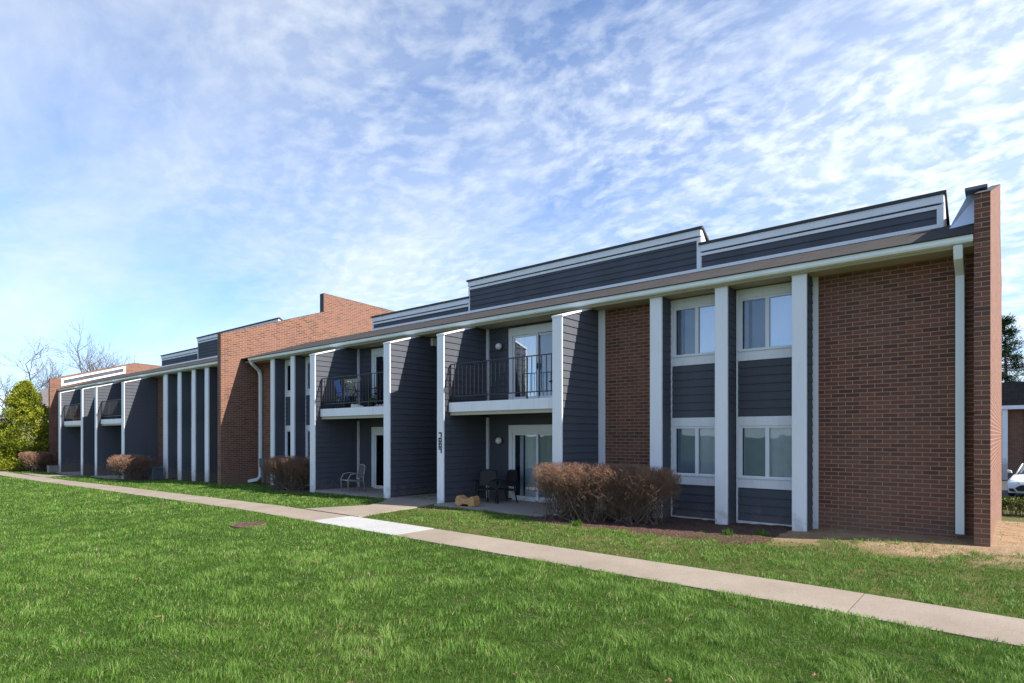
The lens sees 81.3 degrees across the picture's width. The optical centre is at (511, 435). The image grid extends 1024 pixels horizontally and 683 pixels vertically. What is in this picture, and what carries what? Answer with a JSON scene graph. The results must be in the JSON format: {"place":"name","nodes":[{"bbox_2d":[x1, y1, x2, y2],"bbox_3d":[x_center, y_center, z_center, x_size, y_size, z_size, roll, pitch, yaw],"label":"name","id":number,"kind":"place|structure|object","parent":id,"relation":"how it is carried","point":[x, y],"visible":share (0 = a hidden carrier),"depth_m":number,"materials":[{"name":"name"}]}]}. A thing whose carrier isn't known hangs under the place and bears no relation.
{"place":"outdoors","nodes":[
{"label":"outdoors","id":0,"kind":"place"},
{"bbox_2d":[21,473,89,476],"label":"entry path","id":1,"kind":"structure","parent":0,"point":[39,475],"depth_m":30.40,"materials":[{"name":"concrete"}]},
{"bbox_2d":[56,471,80,474],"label":"patio","id":2,"kind":"structure","parent":0,"point":[76,473],"depth_m":33.12,"materials":[{"name":"concrete"}]},
{"bbox_2d":[92,475,120,478],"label":"patio","id":3,"kind":"structure","parent":0,"point":[108,476],"depth_m":28.96,"materials":[{"name":"concrete"}]},
{"bbox_2d":[0,471,345,520],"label":"sidewalk","id":4,"kind":"structure","parent":0,"point":[296,513],"depth_m":15.38,"materials":[{"name":"concrete"}]},
{"bbox_2d":[315,487,383,497],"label":"patio","id":5,"kind":"structure","parent":0,"point":[371,492],"depth_m":17.23,"materials":[{"name":"concrete"}]},
{"bbox_2d":[341,464,365,492],"bbox_3d":[-4.591,1.242,17.288,0.583,0.782,0.528,0,0,-38],"label":"patio chair","id":6,"kind":"object","parent":5,"relation":"on","point":[360,473],"visible":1,"depth_m":17.34,"materials":[{"name":"grey metal"}]},
{"bbox_2d":[304,498,435,516],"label":"entry path","id":7,"kind":"structure","parent":0,"point":[388,505],"depth_m":13.29,"materials":[{"name":"concrete"}]},
{"bbox_2d":[369,387,382,405],"bbox_3d":[-3.703,-1.198,16.974,0.580,0.869,0.564,0,0,-30],"label":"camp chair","id":8,"kind":"object","parent":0,"point":[375,395],"visible":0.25,"depth_m":16.82,"materials":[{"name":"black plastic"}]},
{"bbox_2d":[392,493,436,503],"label":"passage floor","id":9,"kind":"structure","parent":0,"point":[416,498],"depth_m":15.38,"materials":[{"name":"concrete"}]},
{"bbox_2d":[434,498,551,516],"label":"patio","id":10,"kind":"structure","parent":0,"point":[514,507],"depth_m":13.40,"materials":[{"name":"concrete"}]},
{"bbox_2d":[455,495,479,506],"bbox_3d":[-1.005,1.489,13.519,0.520,0.231,0.270,0,0,32],"label":"footstool","id":11,"kind":"object","parent":10,"relation":"on","point":[462,500],"visible":1,"depth_m":13.42,"materials":[{"name":"beige fabric"}]},
{"bbox_2d":[474,469,498,503],"bbox_3d":[-0.602,1.217,14.272,0.528,0.782,0.583,0,0,5],"label":"patio chair","id":12,"kind":"object","parent":10,"relation":"on","point":[486,476],"visible":0.87,"depth_m":14.49,"materials":[{"name":"black plastic"}]},
{"bbox_2d":[487,469,517,503],"bbox_3d":[-0.223,1.217,14.216,0.583,0.782,0.528,0,0,-30],"label":"patio chair","id":13,"kind":"object","parent":10,"relation":"on","point":[511,476],"visible":0.98,"depth_m":14.28,"materials":[{"name":"black plastic"}]},
{"bbox_2d":[0,466,1023,682],"bbox_3d":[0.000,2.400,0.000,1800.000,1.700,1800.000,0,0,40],"label":"ground","id":14,"kind":"structure","parent":0,"point":[1008,543],"depth_m":5.77,"materials":[{"name":"green plant"}]},
{"bbox_2d":[0,387,48,437],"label":"distant house","id":15,"kind":"structure","parent":14,"relation":"on","point":[45,395],"depth_m":60.18,"materials":[{"name":"beige"}]},
{"bbox_2d":[0,379,55,470],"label":"conical evergreen","id":16,"kind":"object","parent":14,"relation":"on","point":[23,400],"visible":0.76,"depth_m":36.30,"materials":[{"name":"green plant"}]},
{"bbox_2d":[18,451,55,471],"bbox_3d":[-28.003,1.559,35.118,2.341,1.249,1.667,0,0,40],"label":"leafless shrub","id":17,"kind":"object","parent":14,"relation":"on","point":[35,461],"visible":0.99,"depth_m":34.74,"materials":[{"name":"brown plant"}]},
{"bbox_2d":[0,333,78,409],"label":"bare tree","id":18,"kind":"object","parent":14,"relation":"on","point":[46,374],"visible":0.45,"depth_m":78.65,"materials":[{"name":"brown plant"}]},
{"bbox_2d":[47,465,58,472],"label":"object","id":19,"kind":"object","parent":14,"relation":"on","point":[53,468],"visible":0.88,"depth_m":33.73,"materials":[{"name":"concrete"}]},
{"bbox_2d":[28,320,138,386],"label":"bare tree","id":20,"kind":"object","parent":14,"relation":"on","point":[89,367],"visible":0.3,"depth_m":77.63,"materials":[{"name":"brown plant"}]},
{"bbox_2d":[138,478,177,480],"bbox_3d":[-16.296,1.970,26.645,2.800,0.116,1.665,0,0,40],"label":"mulch bed","id":21,"kind":"object","parent":14,"relation":"on","point":[146,479],"visible":0.38,"depth_m":26.08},
{"bbox_2d":[106,454,158,480],"bbox_3d":[-16.670,1.415,26.137,2.706,1.187,1.616,0,0,40],"label":"leafless shrub","id":22,"kind":"object","parent":21,"relation":"on","point":[127,465],"visible":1,"depth_m":25.74,"materials":[{"name":"brown plant"}]},
{"bbox_2d":[148,466,162,478],"bbox_3d":[-15.701,1.661,26.286,0.492,0.630,0.452,0,0,40],"label":"air conditioner","id":23,"kind":"object","parent":21,"relation":"on","point":[155,472],"visible":0.79,"depth_m":26.12,"materials":[{"name":"grey metal"}]},
{"bbox_2d":[230,522,266,528],"bbox_3d":[-4.884,1.693,11.068,0.620,0.090,0.620,0,0,40],"label":"manhole cover","id":24,"kind":"object","parent":14,"relation":"on","point":[244,525],"visible":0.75,"depth_m":11.01,"materials":[{"name":"concrete"}]},
{"bbox_2d":[261,485,309,491],"bbox_3d":[-6.751,1.716,18.963,2.500,0.100,1.890,0,0,40],"label":"mulch bed","id":25,"kind":"object","parent":14,"relation":"on","point":[293,490],"visible":0.35,"depth_m":18.48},
{"bbox_2d":[260,455,309,489],"bbox_3d":[-6.946,1.192,18.735,2.326,1.129,1.267,0,0,40],"label":"leafless shrub","id":26,"kind":"object","parent":25,"relation":"on","point":[294,466],"visible":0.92,"depth_m":18.46,"materials":[{"name":"brown plant"}]},
{"bbox_2d":[310,516,433,535],"bbox_3d":[-2.610,1.712,10.902,2.488,0.160,0.924,0,0,40],"label":"sidewalk patch","id":27,"kind":"object","parent":14,"relation":"on","point":[379,526],"visible":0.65,"depth_m":10.76,"materials":[{"name":"concrete"}]},
{"bbox_2d":[49,183,1001,546],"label":"apartment building","id":28,"kind":"structure","parent":14,"relation":"on","point":[841,371],"depth_m":12.16,"materials":[{"name":"brick"}]},
{"bbox_2d":[72,411,80,420],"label":"potted plant","id":29,"kind":"object","parent":28,"relation":"on","point":[77,419],"visible":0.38,"depth_m":33.25,"materials":[{"name":"ceramic"}]},
{"bbox_2d":[285,360,289,396],"bbox_3d":[-7.698,-2.030,21.056,1.080,1.320,0.095,0,0,40],"label":"window","id":30,"kind":"structure","parent":28,"relation":"in","point":[287,362],"depth_m":21.34,"materials":[{"name":"white glass"}]},
{"bbox_2d":[285,426,289,456],"bbox_3d":[-7.698,0.315,21.056,1.080,1.310,0.095,0,0,40],"label":"window","id":31,"kind":"structure","parent":28,"relation":"in","point":[287,428],"depth_m":21.36,"materials":[{"name":"white glass"}]},
{"bbox_2d":[305,356,309,394],"bbox_3d":[-6.640,-2.030,20.171,1.140,1.320,0.095,0,0,40],"label":"window","id":32,"kind":"structure","parent":28,"relation":"in","point":[307,389],"depth_m":20.48,"materials":[{"name":"white glass"}]},
{"bbox_2d":[305,425,309,457],"bbox_3d":[-6.640,0.315,20.171,1.140,1.310,0.095,0,0,40],"label":"window","id":33,"kind":"structure","parent":28,"relation":"in","point":[307,426],"depth_m":20.48,"materials":[{"name":"white glass"}]},
{"bbox_2d":[333,380,357,407],"bbox_3d":[-4.990,-1.198,17.888,0.580,0.869,0.564,0,0,-35],"label":"camp chair","id":34,"kind":"object","parent":28,"relation":"on","point":[342,392],"visible":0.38,"depth_m":17.79,"materials":[{"name":"blue fabric"}]},
{"bbox_2d":[345,379,358,395],"bbox_3d":[-4.871,-1.430,18.033,0.701,0.560,0.072,0,0,42],"label":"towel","id":35,"kind":"object","parent":34,"relation":"hanging from","point":[354,380],"visible":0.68,"depth_m":18.08,"materials":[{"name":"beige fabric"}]},
{"bbox_2d":[333,381,363,407],"bbox_3d":[-4.748,-1.153,17.305,1.349,0.775,0.449,0,0,36],"label":"bicycle","id":36,"kind":"object","parent":28,"relation":"on","point":[347,394],"visible":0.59,"depth_m":17.32,"materials":[{"name":"black metal"}]},
{"bbox_2d":[369,397,376,406],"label":"potted plant","id":37,"kind":"object","parent":28,"relation":"on","point":[372,404],"visible":0.69,"depth_m":16.44,"materials":[{"name":"green plant"}]},
{"bbox_2d":[371,427,383,488],"bbox_3d":[-3.642,0.700,17.886,1.750,1.900,0.130,0,0,40],"label":"sliding door","id":38,"kind":"structure","parent":28,"relation":"in","point":[377,436],"depth_m":18.30,"materials":[{"name":"white glass"}]},
{"bbox_2d":[371,347,383,405],"bbox_3d":[-3.642,-1.740,17.886,1.750,1.820,0.130,0,0,40],"label":"sliding door","id":39,"kind":"structure","parent":28,"relation":"in","point":[377,355],"depth_m":18.27,"materials":[{"name":"white glass"}]},
{"bbox_2d":[509,424,551,502],"bbox_3d":[0.705,0.675,14.441,1.740,1.850,0.430,0,0,40],"label":"sliding door","id":40,"kind":"structure","parent":28,"relation":"in","point":[530,446],"depth_m":14.61,"materials":[{"name":"white glass"}]},
{"bbox_2d":[509,322,551,399],"bbox_3d":[0.705,-1.740,14.441,1.740,1.820,0.430,0,0,40],"label":"sliding door","id":41,"kind":"structure","parent":28,"relation":"in","point":[532,339],"depth_m":14.54,"materials":[{"name":"white glass"}]},
{"bbox_2d":[672,294,714,366],"bbox_3d":[3.693,-2.030,11.708,1.010,1.320,0.385,0,0,40],"label":"window","id":42,"kind":"structure","parent":28,"relation":"in","point":[693,318],"depth_m":11.64,"materials":[{"name":"white glass"}]},
{"bbox_2d":[672,417,714,485],"bbox_3d":[3.693,0.315,11.708,1.010,1.310,0.385,0,0,40],"label":"window","id":43,"kind":"structure","parent":28,"relation":"in","point":[693,439],"depth_m":11.62,"materials":[{"name":"white glass"}]},
{"bbox_2d":[738,282,791,360],"bbox_3d":[4.701,-2.030,10.864,1.040,1.320,0.385,0,0,40],"label":"window","id":44,"kind":"structure","parent":28,"relation":"in","point":[764,312],"depth_m":10.77,"materials":[{"name":"white glass"}]},
{"bbox_2d":[738,416,791,489],"bbox_3d":[4.701,0.315,10.864,1.040,1.310,0.385,0,0,40],"label":"window","id":45,"kind":"structure","parent":28,"relation":"in","point":[764,442],"depth_m":10.77,"materials":[{"name":"white glass"}]},
{"bbox_2d":[518,510,791,545],"bbox_3d":[2.498,1.628,10.966,4.750,0.083,2.278,0,0,40],"label":"mulch bed","id":46,"kind":"object","parent":14,"relation":"on","point":[681,527],"visible":0.66,"depth_m":10.43,"materials":[{"name":"brown soil"}]},
{"bbox_2d":[528,461,624,523],"bbox_3d":[1.240,1.090,11.511,1.882,1.181,1.257,0,0,30],"label":"leafless shrub","id":47,"kind":"object","parent":46,"relation":"on","point":[572,480],"visible":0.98,"depth_m":11.29,"materials":[{"name":"brown plant"}]},
{"bbox_2d":[570,519,583,525],"bbox_3d":[1.172,1.568,10.800,0.267,0.144,0.294,0,0,11],"label":"weed tuft","id":48,"kind":"object","parent":46,"relation":"on","point":[575,523],"visible":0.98,"depth_m":10.78,"materials":[{"name":"green plant"}]},
{"bbox_2d":[586,463,683,525],"bbox_3d":[2.254,1.105,11.061,1.737,1.152,1.183,0,0,30],"label":"leafless shrub","id":49,"kind":"object","parent":46,"relation":"on","point":[638,485],"visible":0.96,"depth_m":10.82,"materials":[{"name":"brown plant"}]},
{"bbox_2d":[722,527,735,535],"bbox_3d":[3.569,1.564,9.758,0.262,0.149,0.270,0,0,40],"label":"weed tuft","id":50,"kind":"object","parent":46,"relation":"on","point":[728,532],"visible":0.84,"depth_m":9.74,"materials":[{"name":"green plant"}]},
{"bbox_2d":[752,528,770,536],"bbox_3d":[4.057,1.553,9.657,0.237,0.153,0.329,0,0,-21],"label":"weed tuft","id":51,"kind":"object","parent":46,"relation":"on","point":[760,532],"visible":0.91,"depth_m":9.65,"materials":[{"name":"green plant"}]},
{"bbox_2d":[1002,381,1023,479],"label":"neighbouring building","id":52,"kind":"structure","parent":14,"relation":"on","point":[1013,426],"depth_m":35.81,"materials":[{"name":"brick"}]},
{"bbox_2d":[1002,312,1023,381],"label":"pine tree","id":53,"kind":"object","parent":14,"relation":"on","point":[1013,358],"visible":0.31,"depth_m":47.35,"materials":[{"name":"green plant"}]},
{"bbox_2d":[1002,495,1023,515],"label":"hedge","id":54,"kind":"object","parent":14,"relation":"on","point":[1007,500],"visible":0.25,"depth_m":19.96,"materials":[{"name":"green plant"}]},
{"bbox_2d":[0,0,1023,413],"label":"sky","id":55,"kind":"structure","parent":0,"point":[173,173],"materials":[{"name":"blue"}]},
{"bbox_2d":[397,529,1023,646],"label":"sidewalk","id":56,"kind":"structure","parent":0,"point":[967,623],"depth_m":6.37,"materials":[{"name":"concrete"}]},
{"bbox_2d":[1002,480,1023,502],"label":"car park","id":57,"kind":"structure","parent":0,"point":[1004,489],"depth_m":28.33,"materials":[{"name":"grey asphalt"}]},
{"bbox_2d":[1007,463,1023,495],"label":"parked car","id":58,"kind":"object","parent":57,"relation":"on","point":[1015,483],"visible":1,"depth_m":25.50,"materials":[{"name":"paint"}]}
]}

